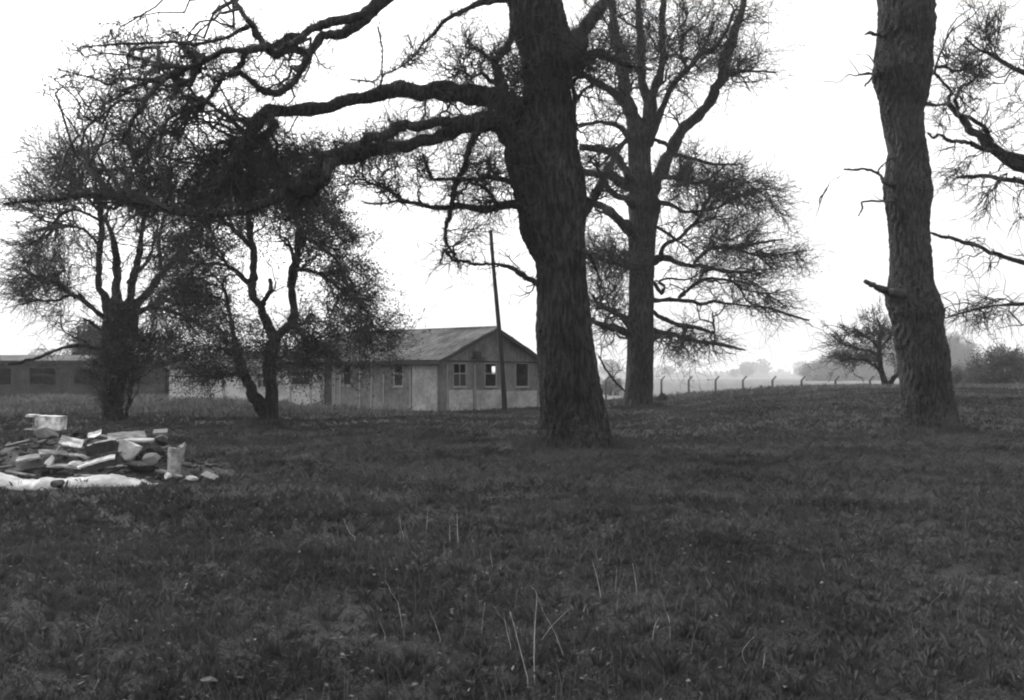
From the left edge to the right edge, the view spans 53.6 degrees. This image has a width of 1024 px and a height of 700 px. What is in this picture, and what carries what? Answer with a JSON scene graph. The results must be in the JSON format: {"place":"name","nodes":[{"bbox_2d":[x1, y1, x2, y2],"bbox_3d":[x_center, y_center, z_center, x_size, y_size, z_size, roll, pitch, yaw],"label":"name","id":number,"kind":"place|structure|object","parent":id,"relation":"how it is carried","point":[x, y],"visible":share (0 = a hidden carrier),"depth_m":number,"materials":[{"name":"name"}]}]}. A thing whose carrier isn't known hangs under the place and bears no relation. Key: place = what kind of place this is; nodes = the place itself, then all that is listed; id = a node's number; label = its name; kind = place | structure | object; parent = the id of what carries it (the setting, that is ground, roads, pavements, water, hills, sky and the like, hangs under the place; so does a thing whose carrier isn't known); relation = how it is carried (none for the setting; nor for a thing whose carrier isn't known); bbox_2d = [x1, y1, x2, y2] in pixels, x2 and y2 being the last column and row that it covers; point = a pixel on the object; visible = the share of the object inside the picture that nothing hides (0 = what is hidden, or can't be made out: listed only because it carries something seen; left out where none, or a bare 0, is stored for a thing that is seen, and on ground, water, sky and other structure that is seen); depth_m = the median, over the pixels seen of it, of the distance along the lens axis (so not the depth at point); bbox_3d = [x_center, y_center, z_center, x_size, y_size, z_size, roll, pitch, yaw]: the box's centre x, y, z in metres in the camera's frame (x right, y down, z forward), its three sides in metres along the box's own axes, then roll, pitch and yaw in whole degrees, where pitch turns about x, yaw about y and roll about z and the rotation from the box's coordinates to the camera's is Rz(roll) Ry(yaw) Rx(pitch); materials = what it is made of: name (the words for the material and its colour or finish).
{"place":"outdoors","nodes":[
{"label":"outdoors","id":0,"kind":"place"},
{"bbox_2d":[0,385,1023,699],"bbox_3d":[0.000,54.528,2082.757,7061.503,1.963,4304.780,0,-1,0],"label":"ground","id":1,"kind":"structure","parent":0,"point":[322,632],"depth_m":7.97,"materials":[{"name":"plant"}]},
{"bbox_2d":[50,479,64,487],"bbox_3d":[-6.596,1.942,14.697,0.214,0.124,0.123,0,-1,14],"label":"stone","id":2,"kind":"object","parent":1,"relation":"on","point":[57,483],"visible":1,"depth_m":14.67,"materials":[{"name":"grey stone"}]},
{"bbox_2d":[0,472,157,489],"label":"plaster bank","id":3,"kind":"structure","parent":1,"relation":"on","point":[114,480],"depth_m":14.96,"materials":[{"name":"white paint"}]},
{"bbox_2d":[56,316,101,354],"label":"bush","id":4,"kind":"object","parent":1,"relation":"on","point":[93,343],"visible":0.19,"depth_m":91.23,"materials":[{"name":"grey plant"}]},
{"bbox_2d":[0,355,176,397],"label":"hut","id":5,"kind":"object","parent":1,"relation":"on","point":[25,378],"visible":0.49,"depth_m":74.98,"materials":[{"name":"wood"}]},
{"bbox_2d":[0,368,11,385],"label":"window","id":6,"kind":"structure","parent":5,"relation":"in","point":[11,368],"depth_m":74.95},
{"bbox_2d":[28,368,56,385],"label":"window","id":7,"kind":"structure","parent":5,"relation":"in","point":[42,375],"depth_m":74.95,"materials":[{"name":"grey wood"}]},
{"bbox_2d":[73,368,100,385],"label":"window","id":8,"kind":"structure","parent":5,"relation":"in","point":[74,368],"depth_m":74.97,"materials":[{"name":"grey wood"}]},
{"bbox_2d":[0,434,232,484],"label":"rubble heap","id":9,"kind":"object","parent":1,"relation":"on","point":[10,454],"visible":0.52,"depth_m":15.94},
{"bbox_2d":[0,465,15,468],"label":"lath","id":10,"kind":"object","parent":9,"relation":"on","point":[6,466],"visible":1,"depth_m":15.45,"materials":[{"name":"wood"}]},
{"bbox_2d":[6,439,29,446],"bbox_3d":[-7.936,1.495,16.279,0.386,0.131,0.042,0,-1,1],"label":"lath","id":11,"kind":"object","parent":9,"relation":"on","point":[19,442],"visible":1,"depth_m":16.27,"materials":[{"name":"wood"}]},
{"bbox_2d":[5,470,35,475],"bbox_3d":[-7.433,1.864,15.330,0.461,0.086,0.063,0,-1,5],"label":"lath","id":12,"kind":"object","parent":9,"relation":"on","point":[15,472],"visible":1,"depth_m":15.31,"materials":[{"name":"grey wood"}]},
{"bbox_2d":[20,458,47,472],"bbox_3d":[-7.253,1.765,15.458,0.405,0.221,0.203,0,-1,0],"label":"board","id":13,"kind":"object","parent":9,"relation":"on","point":[37,464],"visible":1,"depth_m":15.40,"materials":[{"name":"grey wood"}]},
{"bbox_2d":[16,454,41,462],"bbox_3d":[-7.386,1.655,15.505,0.355,0.128,0.152,0,-2,-16],"label":"board","id":14,"kind":"object","parent":13,"relation":"on","point":[28,457],"visible":1,"depth_m":15.47,"materials":[{"name":"grey wood"}]},
{"bbox_2d":[34,439,47,443],"bbox_3d":[-7.527,1.459,16.186,0.076,0.104,0.467,1,-2,-42],"label":"lath","id":15,"kind":"object","parent":9,"relation":"on","point":[41,441],"visible":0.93,"depth_m":16.13,"materials":[{"name":"grey wood"}]},
{"bbox_2d":[25,414,66,430],"bbox_3d":[-7.754,1.198,16.875,0.547,0.266,0.400,0,-1,-7],"label":"concrete block","id":16,"kind":"object","parent":9,"relation":"on","point":[56,422],"visible":0.89,"depth_m":16.70,"materials":[{"name":"grey concrete"}]},
{"bbox_2d":[34,427,58,438],"bbox_3d":[-7.614,1.373,16.596,0.407,0.216,0.285,0,-1,0],"label":"stone","id":17,"kind":"object","parent":9,"relation":"on","point":[47,433],"visible":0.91,"depth_m":16.49,"materials":[{"name":"stone"}]},
{"bbox_2d":[40,468,57,475],"bbox_3d":[-7.081,1.882,15.536,0.285,0.176,0.212,0,-1,0],"label":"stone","id":18,"kind":"object","parent":9,"relation":"on","point":[45,473],"visible":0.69,"depth_m":15.46,"materials":[{"name":"grey stone"}]},
{"bbox_2d":[44,455,54,464],"bbox_3d":[-7.057,1.695,15.451,0.139,0.187,0.132,0,-1,0],"label":"stone","id":19,"kind":"object","parent":9,"relation":"on","point":[50,460],"visible":1,"depth_m":15.42,"materials":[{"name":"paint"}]},
{"bbox_2d":[38,449,68,456],"bbox_3d":[-7.093,1.600,15.701,0.456,0.132,0.140,1,-2,-44],"label":"board","id":20,"kind":"object","parent":9,"relation":"on","point":[51,452],"visible":0.97,"depth_m":15.66,"materials":[{"name":"grey wood"}]},
{"bbox_2d":[46,464,82,469],"bbox_3d":[-6.811,1.778,15.429,0.526,0.092,0.119,0,-1,-5],"label":"board","id":21,"kind":"object","parent":9,"relation":"on","point":[59,465],"visible":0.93,"depth_m":15.38,"materials":[{"name":"grey wood"}]},
{"bbox_2d":[62,444,76,450],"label":"board","id":22,"kind":"object","parent":9,"relation":"on","point":[72,448],"visible":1,"depth_m":15.74,"materials":[{"name":"grey wood"}]},
{"bbox_2d":[58,435,83,447],"bbox_3d":[-6.893,1.431,15.870,0.360,0.205,0.210,0,-2,-17],"label":"sheet","id":23,"kind":"object","parent":9,"relation":"on","point":[72,442],"visible":1,"depth_m":15.86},
{"bbox_2d":[68,461,86,467],"bbox_3d":[-6.615,1.737,15.432,0.320,0.109,0.156,0,-1,0],"label":"stone","id":24,"kind":"object","parent":9,"relation":"on","point":[74,463],"visible":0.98,"depth_m":15.37,"materials":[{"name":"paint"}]},
{"bbox_2d":[67,452,90,460],"bbox_3d":[-6.671,1.645,15.616,0.370,0.128,0.101,0,-2,18],"label":"board","id":25,"kind":"object","parent":9,"relation":"on","point":[84,457],"visible":1,"depth_m":15.59,"materials":[{"name":"grey wood"}]},
{"bbox_2d":[74,474,92,476],"bbox_3d":[-6.440,1.891,15.275,0.301,0.050,0.071,0,-1,6],"label":"lath","id":26,"kind":"object","parent":9,"relation":"on","point":[84,475],"visible":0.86,"depth_m":15.24,"materials":[{"name":"grey wood"}]},
{"bbox_2d":[87,429,101,437],"bbox_3d":[-6.736,1.346,16.370,0.234,0.144,0.137,0,-1,-6],"label":"sheet","id":27,"kind":"object","parent":9,"relation":"on","point":[94,434],"visible":1,"depth_m":16.36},
{"bbox_2d":[84,440,117,456],"bbox_3d":[-6.323,1.506,15.614,0.466,0.249,0.232,0,-2,-14],"label":"timber","id":28,"kind":"object","parent":9,"relation":"on","point":[102,447],"visible":0.9,"depth_m":15.51,"materials":[{"name":"grey wood"}]},
{"bbox_2d":[87,438,115,445],"bbox_3d":[-6.289,1.414,15.536,0.416,0.110,0.057,0,-2,-15],"label":"board","id":29,"kind":"object","parent":28,"relation":"on","point":[101,441],"visible":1,"depth_m":15.52,"materials":[{"name":"grey wood"}]},
{"bbox_2d":[88,458,118,472],"bbox_3d":[-6.223,1.760,15.437,0.437,0.211,0.138,1,-2,-21],"label":"timber","id":30,"kind":"object","parent":9,"relation":"on","point":[101,465],"visible":1,"depth_m":15.38,"materials":[{"name":"grey wood"}]},
{"bbox_2d":[77,454,114,468],"bbox_3d":[-6.321,1.696,15.405,0.558,0.208,0.138,0,-1,-11],"label":"board","id":31,"kind":"object","parent":30,"relation":"on","point":[97,460],"visible":1,"depth_m":15.38,"materials":[{"name":"white wood"}]},
{"bbox_2d":[104,464,126,468],"bbox_3d":[-6.096,1.796,15.611,0.330,0.067,0.092,0,-1,-14],"label":"lath","id":32,"kind":"object","parent":9,"relation":"on","point":[109,467],"visible":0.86,"depth_m":15.57,"materials":[{"name":"grey wood"}]},
{"bbox_2d":[104,465,127,472],"bbox_3d":[-6.060,1.832,15.512,0.050,0.144,0.402,-1,-2,42],"label":"lath","id":33,"kind":"object","parent":9,"relation":"on","point":[116,469],"visible":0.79,"depth_m":15.51,"materials":[{"name":"grey wood"}]},
{"bbox_2d":[107,431,146,439],"bbox_3d":[-6.211,1.382,16.358,0.596,0.144,0.166,1,-2,-21],"label":"board","id":34,"kind":"object","parent":9,"relation":"on","point":[131,434],"visible":0.91,"depth_m":16.34,"materials":[{"name":"grey wood"}]},
{"bbox_2d":[118,439,141,461],"bbox_3d":[-5.995,1.576,15.949,0.394,0.366,0.286,-1,-2,36],"label":"concrete block","id":35,"kind":"object","parent":9,"relation":"on","point":[129,451],"depth_m":15.83,"materials":[{"name":"paint"}]},
{"bbox_2d":[116,438,154,442],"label":"board","id":36,"kind":"object","parent":9,"relation":"on","point":[151,440],"visible":0.83,"depth_m":16.17,"materials":[{"name":"white wood"}]},
{"bbox_2d":[123,461,159,471],"bbox_3d":[-5.726,1.794,15.676,0.562,0.172,0.320,0,-1,0],"label":"concrete block","id":37,"kind":"object","parent":9,"relation":"on","point":[141,466],"depth_m":15.59,"materials":[{"name":"grey concrete"}]},
{"bbox_2d":[142,453,160,464],"bbox_3d":[-5.556,1.694,15.662,0.282,0.221,0.140,0,-1,14],"label":"concrete block","id":38,"kind":"object","parent":37,"relation":"on","point":[152,458],"depth_m":15.61,"materials":[{"name":"grey concrete"}]},
{"bbox_2d":[146,446,165,455],"bbox_3d":[-5.614,1.607,15.977,0.184,0.180,0.291,-1,-2,36],"label":"concrete block","id":39,"kind":"object","parent":9,"relation":"on","point":[160,451],"depth_m":15.91,"materials":[{"name":"grey concrete"}]},
{"bbox_2d":[154,434,167,445],"bbox_3d":[-5.626,1.452,16.276,0.245,0.199,0.285,1,-2,-32],"label":"concrete block","id":40,"kind":"object","parent":9,"relation":"on","point":[161,439],"depth_m":16.18,"materials":[{"name":"grey concrete"}]},
{"bbox_2d":[153,429,167,434],"bbox_3d":[-5.712,1.328,16.472,0.224,0.093,0.181,0,-1,-11],"label":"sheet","id":41,"kind":"object","parent":40,"relation":"on","point":[159,431],"visible":1,"depth_m":16.44,"materials":[{"name":"concrete"}]},
{"bbox_2d":[155,469,166,472],"bbox_3d":[-5.386,1.879,15.696,0.276,0.120,0.103,1,-2,-29],"label":"lath","id":42,"kind":"object","parent":9,"relation":"on","point":[161,470],"visible":0.71,"depth_m":15.64,"materials":[{"name":"grey wood"}]},
{"bbox_2d":[164,472,171,478],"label":"stone","id":43,"kind":"object","parent":9,"relation":"on","point":[167,475],"visible":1,"depth_m":15.12,"materials":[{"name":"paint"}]},
{"bbox_2d":[167,442,185,473],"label":"concrete block","id":44,"kind":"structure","parent":9,"relation":"on","point":[175,459],"depth_m":15.48,"materials":[{"name":"grey concrete"}]},
{"bbox_2d":[172,474,182,478],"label":"stone","id":45,"kind":"object","parent":9,"relation":"on","point":[175,476],"visible":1,"depth_m":15.04,"materials":[{"name":"stone"}]},
{"bbox_2d":[0,83,260,420],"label":"oak tree","id":46,"kind":"object","parent":1,"relation":"on","point":[32,282],"visible":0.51,"depth_m":35.36,"materials":[{"name":"black plant"}]},
{"bbox_2d":[75,298,185,420],"bbox_3d":[-13.254,0.429,35.481,4.023,4.506,2.163,0,-1,0],"label":"ivy bush","id":47,"kind":"object","parent":46,"relation":"attached to","point":[120,345],"visible":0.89,"depth_m":35.23,"materials":[{"name":"black plant"}]},
{"bbox_2d":[185,476,197,480],"bbox_3d":[-4.711,1.885,14.916,0.197,0.073,0.113,0,-1,0],"label":"stone","id":48,"kind":"object","parent":1,"relation":"on","point":[192,478],"visible":1,"depth_m":14.87,"materials":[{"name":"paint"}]},
{"bbox_2d":[200,676,216,681],"bbox_3d":[-1.574,1.712,5.252,0.083,0.025,0.071,-1,-2,38],"label":"stone","id":49,"kind":"object","parent":1,"relation":"on","point":[210,679],"visible":0.98,"depth_m":5.25,"materials":[{"name":"grey stone"}]},
{"bbox_2d":[201,471,218,480],"bbox_3d":[-4.516,1.879,15.109,0.113,0.125,0.440,1,-2,-45],"label":"stone","id":50,"kind":"object","parent":1,"relation":"on","point":[207,474],"visible":0.89,"depth_m":15.07,"materials":[{"name":"stone"}]},
{"bbox_2d":[166,351,300,400],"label":"hut","id":51,"kind":"object","parent":1,"relation":"on","point":[232,390],"visible":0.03,"depth_m":62.38,"materials":[{"name":"grey wood"}]},
{"bbox_2d":[257,372,264,387],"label":"window","id":52,"kind":"structure","parent":51,"relation":"in","point":[260,382],"depth_m":60.59,"materials":[{"name":"grey glass"}]},
{"bbox_2d":[122,116,445,423],"bbox_3d":[-7.611,-2.656,32.860,11.009,10.841,7.343,0,-1,0],"label":"hawthorn tree","id":53,"kind":"object","parent":1,"relation":"on","point":[310,341],"visible":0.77,"depth_m":32.30,"materials":[{"name":"black plant"}]},
{"bbox_2d":[0,0,655,448],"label":"oak tree","id":54,"kind":"object","parent":1,"relation":"on","point":[532,124],"visible":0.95,"depth_m":22.44,"materials":[{"name":"grey plant"}]},
{"bbox_2d":[284,326,539,411],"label":"hut","id":55,"kind":"object","parent":1,"relation":"on","point":[449,369],"visible":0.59,"depth_m":47.60,"materials":[{"name":"grey wood"}]},
{"bbox_2d":[290,370,309,385],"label":"window","id":56,"kind":"structure","parent":55,"relation":"in","point":[299,382],"depth_m":50.20,"materials":[{"name":"grey glass"}]},
{"bbox_2d":[323,365,332,407],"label":"door","id":57,"kind":"structure","parent":55,"relation":"in","point":[329,395],"depth_m":49.07,"materials":[{"name":"grey wood"}]},
{"bbox_2d":[342,365,351,386],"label":"window","id":58,"kind":"structure","parent":55,"relation":"in","point":[345,383],"depth_m":48.33,"materials":[{"name":"grey glass"}]},
{"bbox_2d":[392,365,403,387],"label":"window","id":59,"kind":"structure","parent":55,"relation":"in","point":[400,384],"depth_m":46.39,"materials":[{"name":"grey glass"}]},
{"bbox_2d":[452,363,467,387],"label":"window","id":60,"kind":"structure","parent":55,"relation":"in","point":[459,379],"depth_m":46.15,"materials":[{"name":"grey glass"}]},
{"bbox_2d":[484,363,497,387],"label":"window","id":61,"kind":"structure","parent":55,"relation":"in","point":[495,373],"depth_m":48.23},
{"bbox_2d":[515,363,529,387],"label":"window","id":62,"kind":"structure","parent":55,"relation":"in","point":[527,386],"depth_m":50.58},
{"bbox_2d":[28,348,817,377],"bbox_3d":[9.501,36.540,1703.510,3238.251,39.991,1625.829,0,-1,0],"label":"wood","id":63,"kind":"object","parent":1,"relation":"on","point":[761,369],"visible":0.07,"depth_m":1489.62,"materials":[{"name":"grey plant"}]},
{"bbox_2d":[489,232,506,410],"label":"pole","id":64,"kind":"object","parent":1,"relation":"on","point":[502,366],"visible":0.88,"depth_m":43.26,"materials":[{"name":"wood"}]},
{"bbox_2d":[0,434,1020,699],"bbox_3d":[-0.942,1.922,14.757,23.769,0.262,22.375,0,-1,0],"label":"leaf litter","id":65,"kind":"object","parent":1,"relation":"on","point":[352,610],"visible":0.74,"depth_m":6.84,"materials":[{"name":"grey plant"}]},
{"bbox_2d":[0,382,1023,699],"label":"dry grass","id":66,"kind":"structure","parent":1,"relation":"on","point":[18,404],"depth_m":40.15,"materials":[{"name":"plant"}]},
{"bbox_2d":[510,613,527,686],"bbox_3d":[0.036,1.584,5.319,0.096,0.405,0.078,0,-1,0],"label":"dry stalk","id":67,"kind":"object","parent":1,"relation":"on","point":[521,654],"visible":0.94,"depth_m":5.32,"materials":[{"name":"grey plant"}]},
{"bbox_2d":[534,589,536,682],"bbox_3d":[0.118,1.518,5.366,0.021,0.524,0.106,0,-1,-4],"label":"dry stalk","id":68,"kind":"object","parent":1,"relation":"on","point":[534,633],"visible":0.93,"depth_m":5.36,"materials":[{"name":"grey plant"}]},
{"bbox_2d":[600,375,623,395],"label":"bush","id":69,"kind":"object","parent":1,"relation":"on","point":[613,386],"visible":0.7,"depth_m":129.61,"materials":[{"name":"grey plant"}]},
{"bbox_2d":[653,392,669,402],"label":"bush","id":70,"kind":"object","parent":1,"relation":"on","point":[664,396],"visible":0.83,"depth_m":49.86,"materials":[{"name":"grey plant"}]},
{"bbox_2d":[528,0,855,408],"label":"oak tree","id":71,"kind":"object","parent":1,"relation":"on","point":[641,333],"visible":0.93,"depth_m":45.57,"materials":[{"name":"grey plant"}]},
{"bbox_2d":[605,376,873,399],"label":"fence","id":72,"kind":"object","parent":1,"relation":"on","point":[716,381],"visible":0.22,"depth_m":102.38,"materials":[{"name":"metal"}]},
{"bbox_2d":[799,357,854,380],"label":"bush","id":73,"kind":"object","parent":1,"relation":"on","point":[820,374],"visible":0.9,"depth_m":485.87,"materials":[{"name":"grey plant"}]},
{"bbox_2d":[797,292,898,384],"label":"hawthorn tree","id":74,"kind":"object","parent":1,"relation":"on","point":[844,357],"visible":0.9,"depth_m":53.59,"materials":[{"name":"grey plant"}]},
{"bbox_2d":[814,341,892,380],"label":"bush","id":75,"kind":"object","parent":1,"relation":"on","point":[861,371],"visible":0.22,"depth_m":514.49,"materials":[{"name":"grey plant"}]},
{"bbox_2d":[863,333,897,379],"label":"bush","id":76,"kind":"object","parent":1,"relation":"on","point":[892,370],"visible":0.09,"depth_m":550.38,"materials":[{"name":"grey plant"}]},
{"bbox_2d":[815,0,962,433],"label":"oak tree","id":77,"kind":"object","parent":1,"relation":"on","point":[902,70],"visible":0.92,"depth_m":25.62,"materials":[{"name":"grey plant"}]},
{"bbox_2d":[950,360,971,384],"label":"bush","id":78,"kind":"object","parent":1,"relation":"on","point":[957,375],"visible":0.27,"depth_m":79.36,"materials":[{"name":"grey plant"}]},
{"bbox_2d":[945,329,984,380],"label":"bush","id":79,"kind":"object","parent":1,"relation":"on","point":[958,350],"visible":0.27,"depth_m":445.14,"materials":[{"name":"grey plant"}]},
{"bbox_2d":[925,0,1023,352],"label":"oak tree","id":80,"kind":"object","parent":1,"relation":"on","point":[1012,159],"visible":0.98,"depth_m":29.81,"materials":[{"name":"black plant"}]},
{"bbox_2d":[960,340,1023,384],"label":"bush","id":81,"kind":"object","parent":1,"relation":"on","point":[1004,367],"visible":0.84,"depth_m":74.16,"materials":[{"name":"grey plant"}]},
{"bbox_2d":[0,0,1023,373],"label":"sky","id":82,"kind":"structure","parent":0,"point":[823,129],"materials":[{"name":"white"}]},
{"bbox_2d":[600,376,977,399],"bbox_3d":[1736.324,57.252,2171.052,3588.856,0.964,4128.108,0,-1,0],"label":"field","id":83,"kind":"structure","parent":0,"point":[676,384],"depth_m":332.23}
]}

